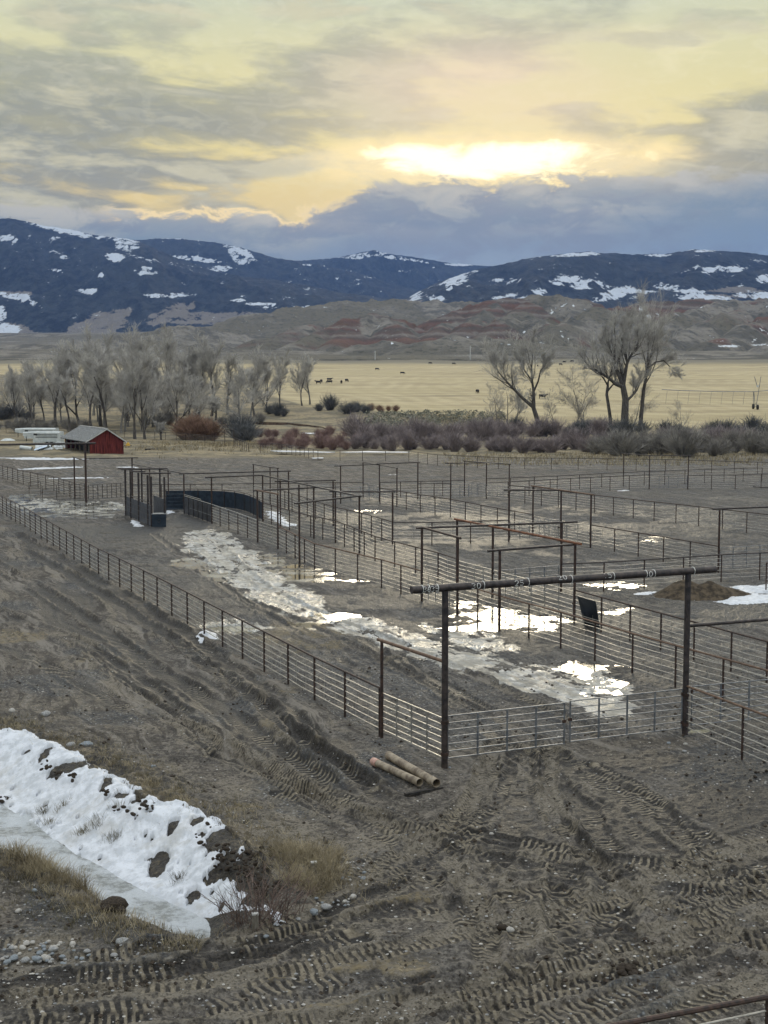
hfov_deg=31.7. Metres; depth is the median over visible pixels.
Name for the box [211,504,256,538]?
pipe fence
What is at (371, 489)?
pipe gate
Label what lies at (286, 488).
overhead frame
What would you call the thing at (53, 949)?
cobble
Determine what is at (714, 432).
willow shrub
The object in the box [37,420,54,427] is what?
willow shrub
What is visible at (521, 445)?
willow shrub
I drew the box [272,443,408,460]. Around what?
pipe fence
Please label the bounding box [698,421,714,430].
willow shrub
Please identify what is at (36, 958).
cobble
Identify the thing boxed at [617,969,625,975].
soil clod
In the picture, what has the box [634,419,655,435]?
willow shrub
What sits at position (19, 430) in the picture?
stock trailer
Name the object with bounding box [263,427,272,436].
willow shrub
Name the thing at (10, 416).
willow shrub
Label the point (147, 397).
bare tree
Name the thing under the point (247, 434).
willow shrub
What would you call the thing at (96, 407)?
bare tree
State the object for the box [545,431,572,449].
willow shrub
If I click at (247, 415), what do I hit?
willow shrub
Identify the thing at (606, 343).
bare tree
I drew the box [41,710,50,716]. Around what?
rock
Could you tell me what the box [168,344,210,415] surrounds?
bare tree
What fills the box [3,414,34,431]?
willow shrub
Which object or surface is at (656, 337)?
bare tree
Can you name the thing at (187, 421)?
willow shrub
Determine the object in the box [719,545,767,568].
pipe gate
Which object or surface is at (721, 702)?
pipe gate
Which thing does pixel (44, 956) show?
cobble
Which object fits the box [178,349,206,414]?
bare tree
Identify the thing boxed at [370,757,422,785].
casing pipe
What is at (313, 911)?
rock
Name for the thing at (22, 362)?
bare tree
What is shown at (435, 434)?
willow shrub
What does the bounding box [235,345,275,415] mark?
bare tree
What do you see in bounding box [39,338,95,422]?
bare tree
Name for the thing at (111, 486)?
pipe gate
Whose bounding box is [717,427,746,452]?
willow shrub
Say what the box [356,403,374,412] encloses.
willow shrub
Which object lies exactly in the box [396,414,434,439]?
willow shrub
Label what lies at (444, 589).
gate frame
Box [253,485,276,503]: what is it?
pipe gate
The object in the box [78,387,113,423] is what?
bare tree
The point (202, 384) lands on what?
bare tree
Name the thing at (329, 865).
dry weed
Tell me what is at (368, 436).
willow shrub
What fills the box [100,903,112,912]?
soil clod
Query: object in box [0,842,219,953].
dry grass
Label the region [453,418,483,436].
willow shrub
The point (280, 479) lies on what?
overhead frame
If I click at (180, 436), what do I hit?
willow shrub
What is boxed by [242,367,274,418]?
bare tree
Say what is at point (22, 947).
cobble
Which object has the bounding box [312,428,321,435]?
willow shrub
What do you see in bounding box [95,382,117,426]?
bare tree
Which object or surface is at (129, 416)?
bare tree
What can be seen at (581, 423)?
willow shrub
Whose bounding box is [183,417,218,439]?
willow shrub
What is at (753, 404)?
irrigation pivot
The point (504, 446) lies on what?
willow shrub
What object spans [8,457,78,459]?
snow
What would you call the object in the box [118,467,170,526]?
loading chute
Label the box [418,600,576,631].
puddle
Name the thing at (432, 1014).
dirt clods
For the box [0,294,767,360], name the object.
hills
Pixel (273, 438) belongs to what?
willow shrub
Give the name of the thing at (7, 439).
white tarp
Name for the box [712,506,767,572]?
overhead frame
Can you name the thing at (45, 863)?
grass tuft
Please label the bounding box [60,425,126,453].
red barn
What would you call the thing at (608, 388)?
bare tree
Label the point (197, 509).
chute wall
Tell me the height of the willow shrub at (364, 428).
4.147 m
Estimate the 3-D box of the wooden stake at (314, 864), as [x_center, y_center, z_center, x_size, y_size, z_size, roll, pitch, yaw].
[-1.512,7.810,29.164,0.130,0.552,0.105,-1,5,-11]
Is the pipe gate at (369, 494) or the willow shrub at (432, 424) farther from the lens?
the willow shrub at (432, 424)
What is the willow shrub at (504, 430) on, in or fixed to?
on the ground at (52, 595)
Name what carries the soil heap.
on the ground at (52, 595)
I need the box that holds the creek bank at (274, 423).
[253,421,325,428]
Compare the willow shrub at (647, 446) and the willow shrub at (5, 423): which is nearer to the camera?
the willow shrub at (647, 446)
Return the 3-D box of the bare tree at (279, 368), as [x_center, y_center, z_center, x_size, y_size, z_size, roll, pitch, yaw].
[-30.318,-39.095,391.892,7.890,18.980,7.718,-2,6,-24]
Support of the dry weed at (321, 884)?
on the ground at (52, 595)
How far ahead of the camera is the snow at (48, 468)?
177.30 m
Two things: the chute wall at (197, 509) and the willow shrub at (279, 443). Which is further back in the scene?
the willow shrub at (279, 443)
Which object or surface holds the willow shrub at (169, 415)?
on the ground at (52, 595)
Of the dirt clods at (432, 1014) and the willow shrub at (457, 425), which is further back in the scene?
the willow shrub at (457, 425)
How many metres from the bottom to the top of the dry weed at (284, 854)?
0.617 m
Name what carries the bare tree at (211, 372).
on the ground at (52, 595)
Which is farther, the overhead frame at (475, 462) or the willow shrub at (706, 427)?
the willow shrub at (706, 427)
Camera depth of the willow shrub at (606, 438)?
211.44 m
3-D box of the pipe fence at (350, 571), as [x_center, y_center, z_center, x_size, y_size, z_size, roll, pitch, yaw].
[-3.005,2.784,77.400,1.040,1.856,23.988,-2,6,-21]
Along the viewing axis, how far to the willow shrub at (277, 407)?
362.66 m
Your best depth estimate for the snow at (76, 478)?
157.13 m
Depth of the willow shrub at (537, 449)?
223.49 m
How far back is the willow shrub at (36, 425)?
309.94 m
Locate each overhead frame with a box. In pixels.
[0,442,95,502]
[73,457,83,497]
[86,457,137,498]
[132,464,181,497]
[179,470,290,509]
[205,475,361,552]
[252,464,278,503]
[253,487,314,490]
[255,489,278,548]
[275,480,335,525]
[294,495,360,563]
[329,491,395,536]
[334,462,397,506]
[376,638,441,737]
[377,462,419,498]
[416,521,577,600]
[421,526,461,614]
[445,460,510,498]
[454,518,581,622]
[487,543,573,630]
[504,489,563,541]
[531,485,593,547]
[622,453,693,488]
[690,618,767,626]
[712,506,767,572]
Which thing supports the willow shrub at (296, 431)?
on the ground at (52, 595)
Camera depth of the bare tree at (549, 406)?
332.87 m
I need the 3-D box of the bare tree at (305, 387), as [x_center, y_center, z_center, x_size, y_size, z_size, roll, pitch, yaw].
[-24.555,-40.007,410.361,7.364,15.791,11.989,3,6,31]
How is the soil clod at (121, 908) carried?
on the ground at (52, 595)
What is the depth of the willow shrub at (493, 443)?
225.84 m
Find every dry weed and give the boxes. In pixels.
[262,833,323,868]
[265,858,321,884]
[267,836,301,853]
[283,862,340,896]
[284,835,344,861]
[285,845,355,881]
[321,841,355,862]
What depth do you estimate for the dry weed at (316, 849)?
30.21 m
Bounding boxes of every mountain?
[0,218,388,332]
[135,238,418,298]
[299,250,491,290]
[401,249,767,308]
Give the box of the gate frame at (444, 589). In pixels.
[410,566,717,768]
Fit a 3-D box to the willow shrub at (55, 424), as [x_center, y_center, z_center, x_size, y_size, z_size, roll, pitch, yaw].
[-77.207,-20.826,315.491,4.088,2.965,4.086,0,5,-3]
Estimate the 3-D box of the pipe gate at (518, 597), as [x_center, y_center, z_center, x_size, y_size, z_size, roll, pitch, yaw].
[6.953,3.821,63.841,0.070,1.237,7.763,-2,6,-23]
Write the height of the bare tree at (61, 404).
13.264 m
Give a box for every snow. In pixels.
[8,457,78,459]
[19,467,80,469]
[49,477,102,478]
[130,520,143,526]
[196,630,217,642]
[266,511,296,526]
[272,450,334,452]
[345,451,398,452]
[634,591,656,594]
[713,584,767,604]
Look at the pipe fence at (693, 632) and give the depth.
53.31 m
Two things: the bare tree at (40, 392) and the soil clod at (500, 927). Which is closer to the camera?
the soil clod at (500, 927)
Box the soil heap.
[653,579,750,600]
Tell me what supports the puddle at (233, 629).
on the ground at (52, 595)
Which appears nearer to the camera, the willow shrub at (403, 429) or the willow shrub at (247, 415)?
the willow shrub at (403, 429)
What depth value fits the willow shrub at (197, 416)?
278.77 m
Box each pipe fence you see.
[0,425,223,443]
[0,465,73,496]
[0,495,379,736]
[133,482,362,497]
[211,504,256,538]
[234,438,248,450]
[248,444,269,452]
[263,502,455,582]
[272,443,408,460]
[278,526,420,595]
[281,490,391,540]
[307,487,339,501]
[380,480,463,495]
[380,488,531,531]
[392,520,507,544]
[410,451,767,473]
[418,483,449,496]
[458,589,767,709]
[487,467,762,492]
[487,475,641,496]
[509,485,767,532]
[563,552,767,591]
[575,589,767,682]
[592,525,717,565]
[607,994,767,1023]
[686,685,767,762]
[687,474,761,488]
[765,562,767,589]
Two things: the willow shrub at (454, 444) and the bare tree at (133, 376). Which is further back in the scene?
the bare tree at (133, 376)
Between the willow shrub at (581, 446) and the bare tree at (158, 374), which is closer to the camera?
the willow shrub at (581, 446)
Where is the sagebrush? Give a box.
[364,409,506,427]
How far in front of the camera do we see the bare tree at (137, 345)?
343.12 m
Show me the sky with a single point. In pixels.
(473, 132)
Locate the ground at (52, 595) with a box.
[0,359,767,1023]
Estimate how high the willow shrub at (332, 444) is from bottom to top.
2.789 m
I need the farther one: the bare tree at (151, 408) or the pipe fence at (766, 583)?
the bare tree at (151, 408)
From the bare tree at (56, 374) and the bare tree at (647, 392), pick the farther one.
the bare tree at (56, 374)
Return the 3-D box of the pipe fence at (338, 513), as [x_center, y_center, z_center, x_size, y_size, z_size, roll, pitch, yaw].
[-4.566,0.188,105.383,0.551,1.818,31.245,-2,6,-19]
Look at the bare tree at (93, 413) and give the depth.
363.13 m
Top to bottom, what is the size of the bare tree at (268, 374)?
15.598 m
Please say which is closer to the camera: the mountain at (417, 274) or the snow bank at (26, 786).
the snow bank at (26, 786)
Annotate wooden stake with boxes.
[251,912,258,932]
[311,861,316,877]
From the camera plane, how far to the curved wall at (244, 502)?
118.21 m
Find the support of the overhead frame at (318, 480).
on the ground at (52, 595)
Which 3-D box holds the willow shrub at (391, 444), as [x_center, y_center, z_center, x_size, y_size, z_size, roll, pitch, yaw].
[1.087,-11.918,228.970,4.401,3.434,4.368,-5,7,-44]
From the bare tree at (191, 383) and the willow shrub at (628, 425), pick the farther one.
the bare tree at (191, 383)
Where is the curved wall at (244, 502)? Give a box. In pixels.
[166,489,261,518]
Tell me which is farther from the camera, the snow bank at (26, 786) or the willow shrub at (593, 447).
the willow shrub at (593, 447)
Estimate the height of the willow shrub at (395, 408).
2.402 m
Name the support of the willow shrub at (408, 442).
on the ground at (52, 595)
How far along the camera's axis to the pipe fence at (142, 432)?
268.51 m
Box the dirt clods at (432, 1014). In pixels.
[0,658,767,1023]
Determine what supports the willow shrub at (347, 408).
on the ground at (52, 595)
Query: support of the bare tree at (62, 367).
on the ground at (52, 595)
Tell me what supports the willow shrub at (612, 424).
on the ground at (52, 595)
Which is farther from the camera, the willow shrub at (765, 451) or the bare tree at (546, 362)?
the bare tree at (546, 362)
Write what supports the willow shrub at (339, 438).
on the ground at (52, 595)
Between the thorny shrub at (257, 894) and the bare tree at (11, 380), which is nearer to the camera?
the thorny shrub at (257, 894)
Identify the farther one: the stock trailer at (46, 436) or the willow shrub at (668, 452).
the stock trailer at (46, 436)
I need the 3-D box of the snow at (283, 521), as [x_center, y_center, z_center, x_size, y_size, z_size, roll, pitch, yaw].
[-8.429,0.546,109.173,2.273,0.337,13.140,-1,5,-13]
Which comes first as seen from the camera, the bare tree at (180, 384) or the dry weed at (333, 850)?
the dry weed at (333, 850)
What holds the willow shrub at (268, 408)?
on the ground at (52, 595)
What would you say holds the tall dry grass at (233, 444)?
on the ground at (52, 595)
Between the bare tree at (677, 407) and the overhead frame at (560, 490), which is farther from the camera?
the bare tree at (677, 407)
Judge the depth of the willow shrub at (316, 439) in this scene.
237.98 m
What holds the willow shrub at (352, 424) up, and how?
on the ground at (52, 595)
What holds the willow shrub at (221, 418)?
on the ground at (52, 595)
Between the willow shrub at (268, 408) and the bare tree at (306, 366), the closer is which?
the willow shrub at (268, 408)
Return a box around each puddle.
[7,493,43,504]
[20,501,124,518]
[169,557,233,581]
[206,626,255,633]
[245,552,367,582]
[284,611,361,633]
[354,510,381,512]
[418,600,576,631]
[551,660,630,696]
[583,582,646,589]
[598,607,634,614]
[645,536,668,541]
[688,729,709,732]
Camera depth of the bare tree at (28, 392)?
329.61 m
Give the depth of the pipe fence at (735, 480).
140.56 m
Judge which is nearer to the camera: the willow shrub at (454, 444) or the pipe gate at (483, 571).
the pipe gate at (483, 571)
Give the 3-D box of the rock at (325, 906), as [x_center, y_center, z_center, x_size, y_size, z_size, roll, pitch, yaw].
[-1.159,7.981,27.315,0.244,0.124,0.196,0,5,0]
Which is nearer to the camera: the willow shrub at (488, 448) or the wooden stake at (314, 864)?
the wooden stake at (314, 864)
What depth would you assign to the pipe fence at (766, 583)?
69.88 m
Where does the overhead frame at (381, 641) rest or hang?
on the ground at (52, 595)
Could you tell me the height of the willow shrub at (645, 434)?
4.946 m
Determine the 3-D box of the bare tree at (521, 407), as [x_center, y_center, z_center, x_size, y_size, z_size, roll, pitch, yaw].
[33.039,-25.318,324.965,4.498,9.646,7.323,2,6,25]
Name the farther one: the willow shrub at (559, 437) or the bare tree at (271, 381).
the bare tree at (271, 381)
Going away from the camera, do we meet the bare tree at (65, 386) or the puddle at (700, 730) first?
the puddle at (700, 730)
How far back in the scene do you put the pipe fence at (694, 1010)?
19.64 m
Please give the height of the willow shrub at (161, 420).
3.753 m
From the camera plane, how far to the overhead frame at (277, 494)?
88.48 m
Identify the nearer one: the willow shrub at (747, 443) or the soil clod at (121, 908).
the soil clod at (121, 908)
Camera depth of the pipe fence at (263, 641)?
55.79 m
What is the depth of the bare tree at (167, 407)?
317.41 m
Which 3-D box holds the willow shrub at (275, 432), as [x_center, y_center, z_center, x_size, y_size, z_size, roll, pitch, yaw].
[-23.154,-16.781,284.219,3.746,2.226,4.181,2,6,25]
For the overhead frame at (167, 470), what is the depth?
120.63 m
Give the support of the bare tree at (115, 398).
on the ground at (52, 595)
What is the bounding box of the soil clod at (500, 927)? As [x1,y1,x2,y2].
[496,924,507,930]
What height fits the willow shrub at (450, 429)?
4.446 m
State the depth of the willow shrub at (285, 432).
245.10 m
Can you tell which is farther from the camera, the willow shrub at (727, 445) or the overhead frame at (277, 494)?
the willow shrub at (727, 445)
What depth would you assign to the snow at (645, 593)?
69.16 m
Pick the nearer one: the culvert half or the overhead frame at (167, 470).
the overhead frame at (167, 470)
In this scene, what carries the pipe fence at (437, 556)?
on the ground at (52, 595)
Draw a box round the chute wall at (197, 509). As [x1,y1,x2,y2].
[184,494,210,521]
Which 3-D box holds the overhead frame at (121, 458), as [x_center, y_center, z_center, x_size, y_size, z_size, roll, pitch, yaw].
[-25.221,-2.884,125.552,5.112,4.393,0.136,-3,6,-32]
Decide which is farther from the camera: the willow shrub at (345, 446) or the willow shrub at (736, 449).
the willow shrub at (345, 446)
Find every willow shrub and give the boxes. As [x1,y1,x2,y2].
[0,399,21,419]
[0,404,11,419]
[0,419,12,427]
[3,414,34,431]
[10,417,38,429]
[12,402,27,416]
[19,408,37,420]
[32,416,48,427]
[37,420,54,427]
[48,419,58,427]
[57,417,81,431]
[78,416,93,426]
[147,414,170,425]
[160,409,180,424]
[166,412,212,439]
[169,408,221,428]
[170,418,192,439]
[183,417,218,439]
[192,416,227,440]
[215,409,264,440]
[215,416,229,424]
[221,413,238,420]
[226,419,263,441]
[235,413,256,424]
[253,411,269,422]
[256,436,272,447]
[261,404,273,413]
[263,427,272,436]
[266,434,278,444]
[267,401,285,415]
[268,429,281,436]
[270,438,289,448]
[276,408,289,415]
[277,431,298,443]
[280,435,294,447]
[288,437,311,448]
[290,426,302,436]
[299,433,311,443]
[307,432,332,448]
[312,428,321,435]
[314,402,324,410]
[317,428,334,437]
[319,390,345,410]
[319,436,341,449]
[324,425,336,434]
[333,432,350,446]
[334,412,380,437]
[335,401,358,413]
[338,441,351,449]
[342,433,366,448]
[350,422,376,436]
[351,400,364,411]
[354,429,380,447]
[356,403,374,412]
[365,420,393,439]
[367,438,380,448]
[372,421,396,440]
[375,404,382,410]
[376,433,397,449]
[381,423,407,436]
[381,433,402,450]
[388,426,416,440]
[391,405,399,410]
[391,428,420,449]
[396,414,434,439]
[409,419,432,439]
[416,435,441,449]
[422,430,441,448]
[423,420,444,438]
[430,424,450,438]
[433,431,453,449]
[434,421,467,437]
[441,428,466,451]
[447,419,466,436]
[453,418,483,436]
[460,432,488,451]
[463,414,498,440]
[478,424,499,440]
[479,417,509,435]
[482,432,511,451]
[482,440,492,450]
[488,416,516,436]
[493,432,519,451]
[498,423,511,438]
[503,414,527,430]
[507,424,524,438]
[508,433,539,453]
[509,420,529,433]
[519,422,541,436]
[522,413,554,436]
[529,434,555,452]
[536,416,566,436]
[536,436,565,452]
[538,423,556,435]
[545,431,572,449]
[555,424,600,448]
[560,426,569,434]
[562,418,592,435]
[573,416,594,434]
[575,435,594,451]
[579,433,605,453]
[583,415,616,434]
[588,427,607,437]
[591,424,648,454]
[599,428,646,455]
[604,415,634,433]
[607,414,644,437]
[632,433,654,455]
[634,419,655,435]
[635,428,669,453]
[640,425,679,453]
[647,429,670,454]
[649,417,682,431]
[652,420,712,456]
[654,425,675,432]
[670,422,691,433]
[689,433,705,454]
[697,421,730,441]
[697,433,719,451]
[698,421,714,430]
[702,437,727,455]
[703,420,721,428]
[707,436,736,454]
[713,417,743,430]
[713,423,754,448]
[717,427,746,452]
[732,424,746,431]
[732,426,767,454]
[733,410,767,431]
[748,429,766,452]
[751,420,767,432]
[752,436,767,454]
[757,425,767,448]
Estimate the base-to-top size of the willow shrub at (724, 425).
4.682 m
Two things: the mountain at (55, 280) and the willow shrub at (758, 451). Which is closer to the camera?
the willow shrub at (758, 451)
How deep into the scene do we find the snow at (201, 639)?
57.10 m
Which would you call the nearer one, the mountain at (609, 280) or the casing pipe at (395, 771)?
the casing pipe at (395, 771)
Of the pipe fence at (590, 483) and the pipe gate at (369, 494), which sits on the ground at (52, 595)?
the pipe fence at (590, 483)
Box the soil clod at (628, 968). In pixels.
[625,966,632,971]
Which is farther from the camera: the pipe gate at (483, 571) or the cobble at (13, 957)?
the pipe gate at (483, 571)
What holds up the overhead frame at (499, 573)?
on the ground at (52, 595)
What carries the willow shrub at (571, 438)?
on the ground at (52, 595)
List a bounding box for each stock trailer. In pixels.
[15,428,58,438]
[23,431,63,442]
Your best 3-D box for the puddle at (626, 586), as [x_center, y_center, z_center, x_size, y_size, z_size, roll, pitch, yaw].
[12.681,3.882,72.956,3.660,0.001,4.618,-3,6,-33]
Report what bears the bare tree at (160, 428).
on the ground at (52, 595)
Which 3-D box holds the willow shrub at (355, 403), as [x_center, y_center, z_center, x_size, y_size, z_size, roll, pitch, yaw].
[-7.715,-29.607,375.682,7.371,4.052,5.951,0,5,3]
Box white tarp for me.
[1,438,14,440]
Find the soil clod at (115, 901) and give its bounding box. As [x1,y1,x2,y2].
[100,896,128,911]
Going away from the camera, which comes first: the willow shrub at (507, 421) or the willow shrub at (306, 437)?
the willow shrub at (306, 437)
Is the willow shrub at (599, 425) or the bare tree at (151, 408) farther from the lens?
the bare tree at (151, 408)
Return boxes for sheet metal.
[34,445,49,450]
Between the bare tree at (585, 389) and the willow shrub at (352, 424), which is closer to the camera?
the willow shrub at (352, 424)
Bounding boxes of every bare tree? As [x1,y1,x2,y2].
[0,364,25,419]
[4,365,50,422]
[13,358,46,419]
[14,358,50,416]
[21,372,50,420]
[33,338,83,426]
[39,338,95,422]
[40,364,76,431]
[47,377,79,419]
[48,356,73,419]
[64,340,116,427]
[66,340,119,425]
[78,321,115,425]
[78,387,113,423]
[80,385,115,421]
[82,357,116,415]
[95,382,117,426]
[103,320,158,420]
[108,372,126,425]
[112,357,163,438]
[112,368,142,432]
[112,399,143,426]
[115,333,159,438]
[117,376,142,431]
[127,348,177,426]
[129,377,166,429]
[137,382,168,426]
[146,322,186,380]
[148,359,175,419]
[148,383,180,422]
[154,421,165,439]
[159,362,202,426]
[162,392,179,412]
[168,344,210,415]
[177,335,222,412]
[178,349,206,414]
[178,373,209,418]
[181,386,211,415]
[192,332,224,415]
[193,373,217,415]
[207,366,255,424]
[207,397,220,417]
[218,351,245,414]
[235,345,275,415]
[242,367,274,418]
[253,359,287,407]
[259,359,285,405]
[267,345,293,405]
[287,353,318,405]
[289,355,315,404]
[474,322,560,420]
[485,382,505,418]
[487,372,525,419]
[512,387,528,418]
[537,388,557,419]
[551,364,596,420]
[567,303,655,421]
[570,375,602,418]
[593,362,620,421]
[620,382,659,423]
[628,279,688,423]
[668,401,693,424]
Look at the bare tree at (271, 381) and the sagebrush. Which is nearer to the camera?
the sagebrush
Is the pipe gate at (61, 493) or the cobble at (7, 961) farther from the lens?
the pipe gate at (61, 493)
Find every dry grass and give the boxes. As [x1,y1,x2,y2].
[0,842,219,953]
[1,713,327,860]
[125,413,766,465]
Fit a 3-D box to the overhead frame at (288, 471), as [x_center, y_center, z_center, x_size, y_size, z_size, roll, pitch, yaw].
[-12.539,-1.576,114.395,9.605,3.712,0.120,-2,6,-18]
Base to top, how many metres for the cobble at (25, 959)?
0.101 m
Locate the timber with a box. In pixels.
[404,786,443,796]
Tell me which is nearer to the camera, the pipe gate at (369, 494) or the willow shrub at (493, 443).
the pipe gate at (369, 494)
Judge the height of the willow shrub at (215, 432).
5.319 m
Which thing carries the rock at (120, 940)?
on the ground at (52, 595)
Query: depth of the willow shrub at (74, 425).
305.06 m
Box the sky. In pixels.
[0,0,767,265]
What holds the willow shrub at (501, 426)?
on the ground at (52, 595)
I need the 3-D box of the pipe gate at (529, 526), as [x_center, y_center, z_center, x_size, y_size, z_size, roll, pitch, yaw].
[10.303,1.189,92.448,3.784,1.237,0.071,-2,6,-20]
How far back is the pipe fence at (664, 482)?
144.52 m
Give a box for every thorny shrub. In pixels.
[197,851,319,930]
[212,875,285,930]
[239,877,318,923]
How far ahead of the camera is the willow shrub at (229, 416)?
331.49 m
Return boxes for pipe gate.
[42,484,84,500]
[88,483,123,499]
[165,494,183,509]
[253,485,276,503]
[258,521,276,545]
[341,486,378,500]
[365,483,378,498]
[383,693,440,756]
[422,573,455,608]
[448,702,565,758]
[451,483,485,496]
[459,561,490,589]
[465,481,484,496]
[486,484,508,498]
[493,570,572,617]
[501,565,559,593]
[510,519,559,538]
[534,516,589,543]
[568,688,682,741]
[650,476,687,487]
[690,679,767,725]
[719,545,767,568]
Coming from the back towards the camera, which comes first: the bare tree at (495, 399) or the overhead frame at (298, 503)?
the bare tree at (495, 399)
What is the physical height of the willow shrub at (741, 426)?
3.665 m
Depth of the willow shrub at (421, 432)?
266.50 m
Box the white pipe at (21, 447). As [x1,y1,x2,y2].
[19,445,32,449]
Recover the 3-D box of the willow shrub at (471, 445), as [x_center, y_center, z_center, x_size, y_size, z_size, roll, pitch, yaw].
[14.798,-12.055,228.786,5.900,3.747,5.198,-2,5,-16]
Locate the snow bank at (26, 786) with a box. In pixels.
[0,728,284,925]
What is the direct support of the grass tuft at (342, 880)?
on the ground at (52, 595)
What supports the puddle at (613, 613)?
on the ground at (52, 595)
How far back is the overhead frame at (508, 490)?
91.75 m
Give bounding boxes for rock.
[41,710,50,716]
[79,741,92,745]
[116,937,128,943]
[310,908,317,914]
[321,903,332,909]
[506,927,514,932]
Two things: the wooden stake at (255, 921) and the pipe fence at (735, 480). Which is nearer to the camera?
the wooden stake at (255, 921)
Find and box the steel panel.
[577,596,599,627]
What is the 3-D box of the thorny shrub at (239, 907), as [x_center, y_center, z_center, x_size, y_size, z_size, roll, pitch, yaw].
[-2.616,7.606,26.378,1.510,0.942,1.345,-2,6,-18]
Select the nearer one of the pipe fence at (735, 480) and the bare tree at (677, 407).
the pipe fence at (735, 480)
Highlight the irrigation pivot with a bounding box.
[662,377,767,409]
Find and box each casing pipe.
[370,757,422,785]
[384,751,439,786]
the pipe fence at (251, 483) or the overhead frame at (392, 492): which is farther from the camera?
the pipe fence at (251, 483)
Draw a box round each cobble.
[3,959,10,963]
[9,954,17,961]
[19,945,25,949]
[20,956,29,962]
[23,940,29,945]
[32,955,42,962]
[41,954,49,961]
[48,946,58,951]
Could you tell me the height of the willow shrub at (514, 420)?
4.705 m
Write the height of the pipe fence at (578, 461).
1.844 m
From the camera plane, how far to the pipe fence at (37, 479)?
142.72 m
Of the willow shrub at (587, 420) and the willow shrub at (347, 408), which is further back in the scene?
the willow shrub at (347, 408)
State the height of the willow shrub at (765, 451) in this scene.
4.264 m
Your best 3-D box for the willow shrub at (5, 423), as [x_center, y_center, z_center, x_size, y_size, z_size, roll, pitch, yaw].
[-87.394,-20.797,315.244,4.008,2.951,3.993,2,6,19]
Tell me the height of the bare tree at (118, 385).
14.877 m
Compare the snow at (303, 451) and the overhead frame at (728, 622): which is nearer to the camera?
the overhead frame at (728, 622)
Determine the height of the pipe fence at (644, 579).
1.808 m
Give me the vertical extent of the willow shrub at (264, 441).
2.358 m
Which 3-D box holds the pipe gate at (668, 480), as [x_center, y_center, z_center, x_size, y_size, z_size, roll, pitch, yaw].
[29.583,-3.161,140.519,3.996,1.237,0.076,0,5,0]
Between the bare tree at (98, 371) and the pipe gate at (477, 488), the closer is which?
the pipe gate at (477, 488)
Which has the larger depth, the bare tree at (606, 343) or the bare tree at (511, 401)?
the bare tree at (511, 401)
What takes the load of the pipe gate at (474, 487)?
attached to the overhead frame at (475, 462)
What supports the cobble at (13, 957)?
on the ground at (52, 595)
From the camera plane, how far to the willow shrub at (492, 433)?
264.04 m
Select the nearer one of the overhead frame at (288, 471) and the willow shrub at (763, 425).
the overhead frame at (288, 471)
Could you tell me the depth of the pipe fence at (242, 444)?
231.47 m
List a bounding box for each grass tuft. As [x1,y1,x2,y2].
[0,834,106,898]
[33,795,185,885]
[230,828,406,903]
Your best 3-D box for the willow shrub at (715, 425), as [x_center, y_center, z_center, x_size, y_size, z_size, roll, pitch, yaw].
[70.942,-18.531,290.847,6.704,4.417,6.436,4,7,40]
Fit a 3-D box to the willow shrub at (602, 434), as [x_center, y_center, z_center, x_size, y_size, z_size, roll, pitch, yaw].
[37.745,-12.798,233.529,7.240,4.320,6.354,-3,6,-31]
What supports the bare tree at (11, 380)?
on the ground at (52, 595)
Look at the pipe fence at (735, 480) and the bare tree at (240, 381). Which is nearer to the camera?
the pipe fence at (735, 480)
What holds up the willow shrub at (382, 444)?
on the ground at (52, 595)
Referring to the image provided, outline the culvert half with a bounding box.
[35,445,51,449]
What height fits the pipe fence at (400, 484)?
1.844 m
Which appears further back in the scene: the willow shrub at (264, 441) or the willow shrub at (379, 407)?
the willow shrub at (379, 407)
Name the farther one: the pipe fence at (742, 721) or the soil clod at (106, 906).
the pipe fence at (742, 721)
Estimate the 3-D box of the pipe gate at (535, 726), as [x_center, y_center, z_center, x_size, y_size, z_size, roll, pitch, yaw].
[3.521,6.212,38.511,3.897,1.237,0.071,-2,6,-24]
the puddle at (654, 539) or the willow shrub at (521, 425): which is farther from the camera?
the willow shrub at (521, 425)
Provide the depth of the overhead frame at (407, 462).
127.01 m
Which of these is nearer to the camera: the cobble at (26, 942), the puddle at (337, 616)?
the cobble at (26, 942)
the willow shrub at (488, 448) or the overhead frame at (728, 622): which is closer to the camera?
the overhead frame at (728, 622)
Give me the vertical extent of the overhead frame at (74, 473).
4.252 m
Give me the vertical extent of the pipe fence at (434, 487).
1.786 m
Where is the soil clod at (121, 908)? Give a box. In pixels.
[115,906,125,913]
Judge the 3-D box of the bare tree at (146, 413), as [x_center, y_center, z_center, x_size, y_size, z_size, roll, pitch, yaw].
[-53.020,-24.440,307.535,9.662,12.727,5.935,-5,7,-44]

